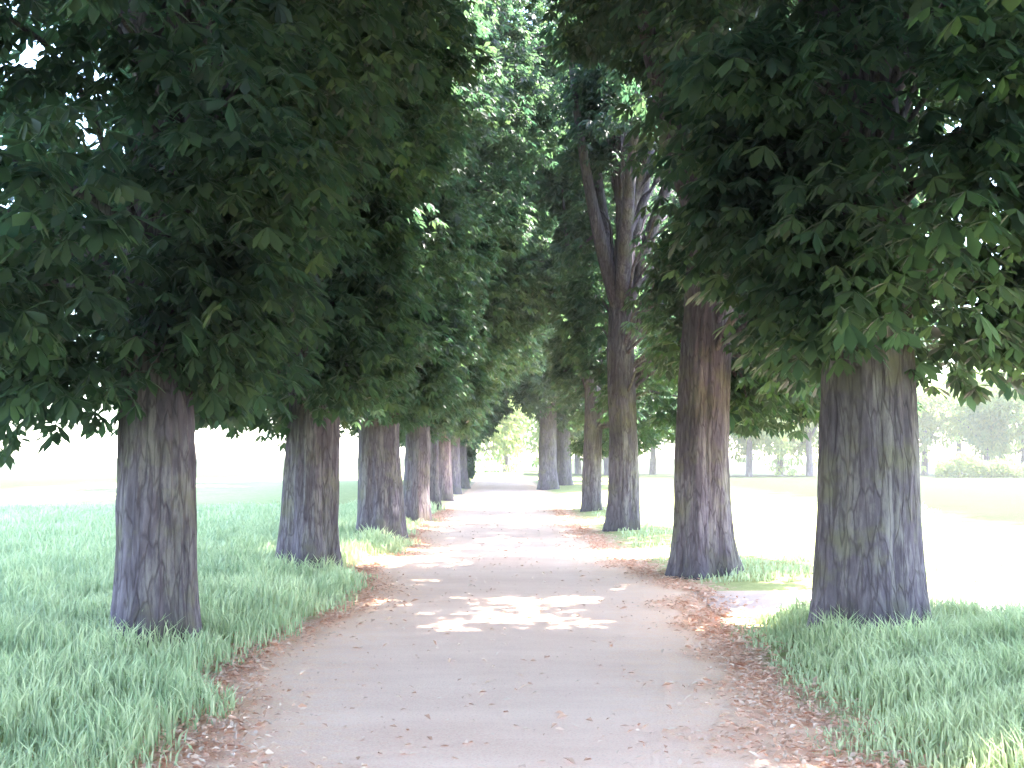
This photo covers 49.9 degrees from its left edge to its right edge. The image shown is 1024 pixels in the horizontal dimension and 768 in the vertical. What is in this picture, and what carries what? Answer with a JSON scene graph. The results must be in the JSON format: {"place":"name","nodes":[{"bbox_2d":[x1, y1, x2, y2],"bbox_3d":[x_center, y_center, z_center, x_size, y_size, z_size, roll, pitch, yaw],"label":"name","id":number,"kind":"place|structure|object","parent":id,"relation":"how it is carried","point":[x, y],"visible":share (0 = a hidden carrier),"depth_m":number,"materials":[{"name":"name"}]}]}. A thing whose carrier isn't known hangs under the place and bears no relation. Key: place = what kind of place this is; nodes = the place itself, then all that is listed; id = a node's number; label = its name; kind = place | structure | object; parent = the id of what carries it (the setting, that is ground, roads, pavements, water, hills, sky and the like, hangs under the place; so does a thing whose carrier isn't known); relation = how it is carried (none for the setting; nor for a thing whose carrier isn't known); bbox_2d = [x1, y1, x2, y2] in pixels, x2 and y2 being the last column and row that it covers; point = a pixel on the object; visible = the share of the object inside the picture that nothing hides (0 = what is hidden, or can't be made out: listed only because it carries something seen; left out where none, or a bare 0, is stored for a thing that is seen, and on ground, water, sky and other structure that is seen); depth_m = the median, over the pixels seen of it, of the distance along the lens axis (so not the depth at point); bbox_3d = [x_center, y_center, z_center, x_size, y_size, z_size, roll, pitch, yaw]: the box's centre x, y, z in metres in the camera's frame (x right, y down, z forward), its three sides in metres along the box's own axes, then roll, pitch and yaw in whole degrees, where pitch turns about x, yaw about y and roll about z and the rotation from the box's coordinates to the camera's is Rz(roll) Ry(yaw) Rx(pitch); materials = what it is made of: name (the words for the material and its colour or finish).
{"place":"outdoors","nodes":[
{"label":"outdoors","id":0,"kind":"place"},
{"bbox_2d":[152,479,866,767],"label":"path","id":1,"kind":"structure","parent":0,"point":[437,674],"depth_m":7.87,"materials":[{"name":"beige concrete"}]},
{"bbox_2d":[32,508,973,767],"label":"fallen leaves","id":2,"kind":"object","parent":1,"relation":"on","point":[333,616],"visible":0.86,"depth_m":7.60,"materials":[{"name":"brown plant"}]},
{"bbox_2d":[0,0,1020,458],"label":"sky","id":3,"kind":"structure","parent":0,"point":[209,444],"materials":[{"name":"white"}]},
{"bbox_2d":[0,459,1023,767],"bbox_3d":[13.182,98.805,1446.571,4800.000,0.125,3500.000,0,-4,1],"label":"ground","id":4,"kind":"structure","parent":0,"point":[992,507],"depth_m":38.86,"materials":[{"name":"green plant"}]},
{"bbox_2d":[0,499,451,767],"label":"long grass","id":5,"kind":"structure","parent":4,"relation":"on","point":[51,584],"depth_m":9.26,"materials":[{"name":"green plant"}]},
{"bbox_2d":[0,0,463,648],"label":"chestnut tree","id":6,"kind":"object","parent":4,"relation":"on","point":[250,140],"visible":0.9,"depth_m":8.23,"materials":[{"name":"green plant"}]},
{"bbox_2d":[0,0,494,569],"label":"chestnut tree","id":7,"kind":"object","parent":4,"relation":"on","point":[374,346],"visible":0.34,"depth_m":14.53,"materials":[{"name":"green plant"}]},
{"bbox_2d":[108,0,518,538],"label":"chestnut tree","id":8,"kind":"object","parent":4,"relation":"on","point":[380,502],"visible":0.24,"depth_m":20.38,"materials":[{"name":"green plant"}]},
{"bbox_2d":[340,0,572,522],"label":"chestnut tree","id":9,"kind":"object","parent":4,"relation":"on","point":[507,221],"visible":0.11,"depth_m":26.20,"materials":[{"name":"green plant"}]},
{"bbox_2d":[399,396,514,488],"bbox_3d":[-3.502,-6.309,56.548,16.693,23.580,15.881,4,-5,-43],"label":"chestnut tree","id":10,"kind":"object","parent":4,"relation":"on","point":[507,410],"visible":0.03,"depth_m":55.70,"materials":[{"name":"green plant"}]},
{"bbox_2d":[466,442,476,483],"bbox_3d":[-2.795,4.136,61.880,1.718,3.371,1.700,0,-4,1],"label":"shrub","id":11,"kind":"object","parent":4,"relation":"on","point":[471,456],"visible":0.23,"depth_m":61.37,"materials":[{"name":"green plant"}]},
{"bbox_2d":[399,42,568,500],"bbox_3d":[-2.150,-4.403,40.589,15.026,17.636,11.990,0,-4,1],"label":"chestnut tree","id":12,"kind":"object","parent":4,"relation":"on","point":[525,355],"visible":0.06,"depth_m":39.56,"materials":[{"name":"green plant"}]},
{"bbox_2d":[402,128,565,493],"bbox_3d":[-2.170,-4.169,48.096,15.491,18.176,12.361,0,-4,1],"label":"chestnut tree","id":13,"kind":"object","parent":4,"relation":"on","point":[455,463],"visible":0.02,"depth_m":47.13,"materials":[{"name":"green plant"}]},
{"bbox_2d":[467,396,528,472],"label":"tree","id":14,"kind":"object","parent":4,"relation":"on","point":[499,449],"visible":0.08,"depth_m":112.36,"materials":[{"name":"green plant"}]},
{"bbox_2d":[340,0,659,509],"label":"chestnut tree","id":15,"kind":"object","parent":4,"relation":"on","point":[518,292],"visible":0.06,"depth_m":31.83,"materials":[{"name":"green plant"}]},
{"bbox_2d":[492,404,533,471],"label":"tree","id":16,"kind":"object","parent":4,"relation":"on","point":[518,420],"visible":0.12,"depth_m":115.29,"materials":[{"name":"green plant"}]},
{"bbox_2d":[522,414,538,433],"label":"tree","id":17,"kind":"object","parent":4,"relation":"on","point":[526,419],"visible":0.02,"depth_m":124.49,"materials":[{"name":"green plant"}]},
{"bbox_2d":[521,413,581,473],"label":"tree","id":18,"kind":"object","parent":4,"relation":"on","point":[576,462],"visible":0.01,"depth_m":104.14,"materials":[{"name":"green plant"}]},
{"bbox_2d":[518,405,608,439],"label":"chestnut tree","id":19,"kind":"object","parent":4,"relation":"on","point":[579,435],"depth_m":72.64,"materials":[{"name":"green plant"}]},
{"bbox_2d":[502,40,676,489],"bbox_3d":[2.822,-6.251,54.450,15.248,23.183,15.762,0,-4,1],"label":"chestnut tree","id":20,"kind":"object","parent":4,"relation":"on","point":[534,398],"visible":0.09,"depth_m":53.35,"materials":[{"name":"green plant"}]},
{"bbox_2d":[575,436,608,474],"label":"tree","id":21,"kind":"object","parent":4,"relation":"on","point":[606,462],"depth_m":95.42,"materials":[{"name":"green plant"}]},
{"bbox_2d":[516,189,677,485],"bbox_3d":[3.846,-5.849,60.428,15.248,23.183,15.762,0,-4,1],"label":"chestnut tree","id":22,"kind":"object","parent":4,"relation":"on","point":[564,465],"visible":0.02,"depth_m":59.47,"materials":[{"name":"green plant"}]},
{"bbox_2d":[537,132,677,511],"bbox_3d":[3.593,-2.311,32.010,5.786,12.308,7.836,0,-4,1],"label":"chestnut tree","id":23,"kind":"object","parent":4,"relation":"on","point":[591,448],"visible":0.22,"depth_m":31.42,"materials":[{"name":"green plant"}]},
{"bbox_2d":[548,0,750,531],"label":"chestnut tree","id":24,"kind":"object","parent":4,"relation":"on","point":[596,133],"visible":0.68,"depth_m":23.13,"materials":[{"name":"green plant"}]},
{"bbox_2d":[649,389,677,473],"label":"tree","id":25,"kind":"object","parent":4,"relation":"on","point":[652,468],"depth_m":99.38,"materials":[{"name":"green plant"}]},
{"bbox_2d":[417,0,970,579],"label":"chestnut tree","id":26,"kind":"object","parent":4,"relation":"on","point":[717,390],"visible":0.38,"depth_m":14.65,"materials":[{"name":"green plant"}]},
{"bbox_2d":[729,417,800,476],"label":"tree","id":27,"kind":"object","parent":4,"relation":"on","point":[747,451],"visible":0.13,"depth_m":87.31,"materials":[{"name":"green plant"}]},
{"bbox_2d":[746,427,818,475],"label":"tree","id":28,"kind":"object","parent":4,"relation":"on","point":[779,468],"visible":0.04,"depth_m":93.07,"materials":[{"name":"green plant"}]},
{"bbox_2d":[764,410,818,475],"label":"tree","id":29,"kind":"object","parent":4,"relation":"on","point":[809,454],"visible":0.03,"depth_m":89.56,"materials":[{"name":"green plant"}]},
{"bbox_2d":[608,0,1023,634],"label":"chestnut tree","id":30,"kind":"object","parent":4,"relation":"on","point":[812,238],"visible":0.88,"depth_m":8.25,"materials":[{"name":"green plant"}]},
{"bbox_2d":[917,371,975,474],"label":"tree","id":31,"kind":"object","parent":4,"relation":"on","point":[927,437],"visible":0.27,"depth_m":95.47,"materials":[{"name":"green plant"}]},
{"bbox_2d":[917,357,1017,473],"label":"tree","id":32,"kind":"object","parent":4,"relation":"on","point":[960,447],"depth_m":102.85,"materials":[{"name":"green plant"}]},
{"bbox_2d":[927,367,1018,473],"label":"tree","id":33,"kind":"object","parent":4,"relation":"on","point":[982,435],"visible":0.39,"depth_m":89.94,"materials":[{"name":"green plant"}]},
{"bbox_2d":[933,451,1023,477],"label":"hedge","id":34,"kind":"object","parent":4,"relation":"on","point":[998,468],"visible":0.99,"depth_m":82.93,"materials":[{"name":"green plant"}]},
{"bbox_2d":[959,368,1023,467],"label":"tree","id":35,"kind":"object","parent":4,"relation":"on","point":[1002,412],"visible":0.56,"depth_m":87.76,"materials":[{"name":"green plant"}]},
{"bbox_2d":[592,501,1023,583],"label":"short grass","id":36,"kind":"structure","parent":0,"point":[797,557],"depth_m":17.02,"materials":[{"name":"green plant"}]},
{"bbox_2d":[691,590,1023,616],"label":"side path","id":37,"kind":"structure","parent":0,"point":[769,600],"depth_m":12.10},
{"bbox_2d":[720,587,1023,767],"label":"long grass","id":38,"kind":"structure","parent":0,"point":[960,665],"depth_m":7.01,"materials":[{"name":"green plant"}]}
]}

